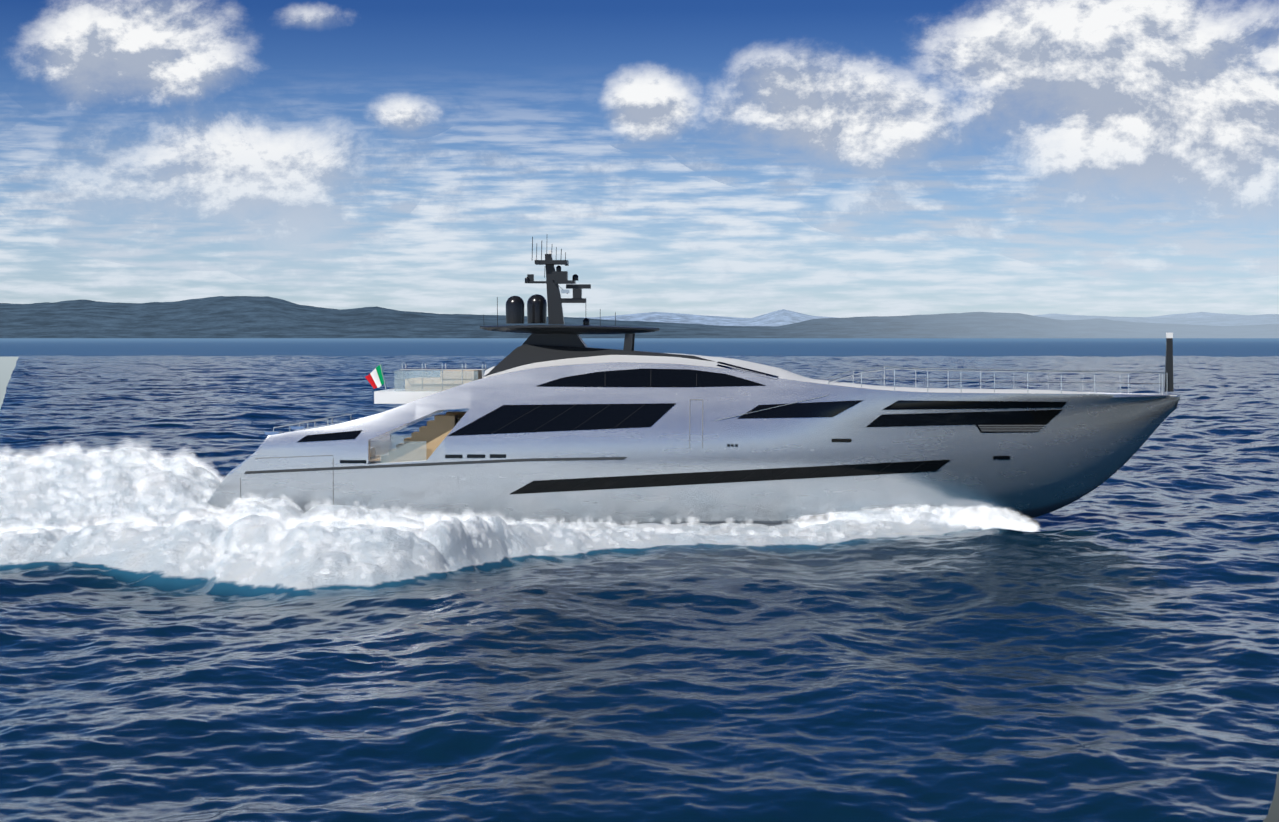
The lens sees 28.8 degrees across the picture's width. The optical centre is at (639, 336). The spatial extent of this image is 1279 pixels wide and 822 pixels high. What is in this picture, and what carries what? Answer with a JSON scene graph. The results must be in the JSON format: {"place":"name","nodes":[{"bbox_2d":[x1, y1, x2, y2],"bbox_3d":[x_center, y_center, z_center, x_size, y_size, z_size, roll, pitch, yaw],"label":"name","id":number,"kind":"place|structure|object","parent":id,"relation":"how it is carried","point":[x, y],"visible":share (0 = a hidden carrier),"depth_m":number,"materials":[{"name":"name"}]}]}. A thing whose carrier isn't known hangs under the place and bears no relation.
{"place":"outdoors","nodes":[
{"label":"outdoors","id":0,"kind":"place"},
{"bbox_2d":[0,355,1278,821],"bbox_3d":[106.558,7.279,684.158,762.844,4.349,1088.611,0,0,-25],"label":"sea","id":1,"kind":"structure","parent":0,"point":[1108,651],"depth_m":71.92,"materials":[{"name":"liquid"}]},
{"bbox_2d":[0,436,1039,582],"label":"wake spray","id":2,"kind":"object","parent":1,"relation":"on","point":[985,516],"visible":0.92,"depth_m":109.85,"materials":[{"name":"white liquid"}]},
{"bbox_2d":[207,237,1179,524],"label":"yacht","id":3,"kind":"object","parent":1,"relation":"on","point":[559,419],"visible":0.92,"depth_m":110.31,"materials":[{"name":"silver metal"}]},
{"bbox_2d":[0,296,1278,337],"bbox_3d":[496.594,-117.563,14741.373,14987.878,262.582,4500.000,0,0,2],"label":"coast hills","id":4,"kind":"structure","parent":0,"point":[240,317],"depth_m":13480.33,"materials":[{"name":"grey"}]},
{"bbox_2d":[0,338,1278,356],"bbox_3d":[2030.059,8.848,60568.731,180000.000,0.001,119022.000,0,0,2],"label":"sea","id":5,"kind":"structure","parent":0,"point":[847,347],"depth_m":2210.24,"materials":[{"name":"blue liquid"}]},
{"bbox_2d":[0,0,1278,317],"bbox_3d":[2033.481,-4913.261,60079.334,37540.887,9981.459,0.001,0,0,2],"label":"cloud","id":6,"kind":"structure","parent":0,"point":[1174,102],"depth_m":59983.92,"materials":[{"name":"white"}]},
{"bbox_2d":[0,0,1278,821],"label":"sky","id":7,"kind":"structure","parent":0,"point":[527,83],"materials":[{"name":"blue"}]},
{"bbox_2d":[575,309,1241,325],"bbox_3d":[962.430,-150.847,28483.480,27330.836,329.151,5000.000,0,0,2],"label":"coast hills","id":8,"kind":"structure","parent":0,"point":[780,317],"depth_m":27737.38,"materials":[{"name":"grey"}]},
{"bbox_2d":[1045,314,1278,325],"bbox_3d":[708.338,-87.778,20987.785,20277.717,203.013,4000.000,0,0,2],"label":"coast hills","id":9,"kind":"structure","parent":0,"point":[1261,319],"depth_m":20307.81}
]}

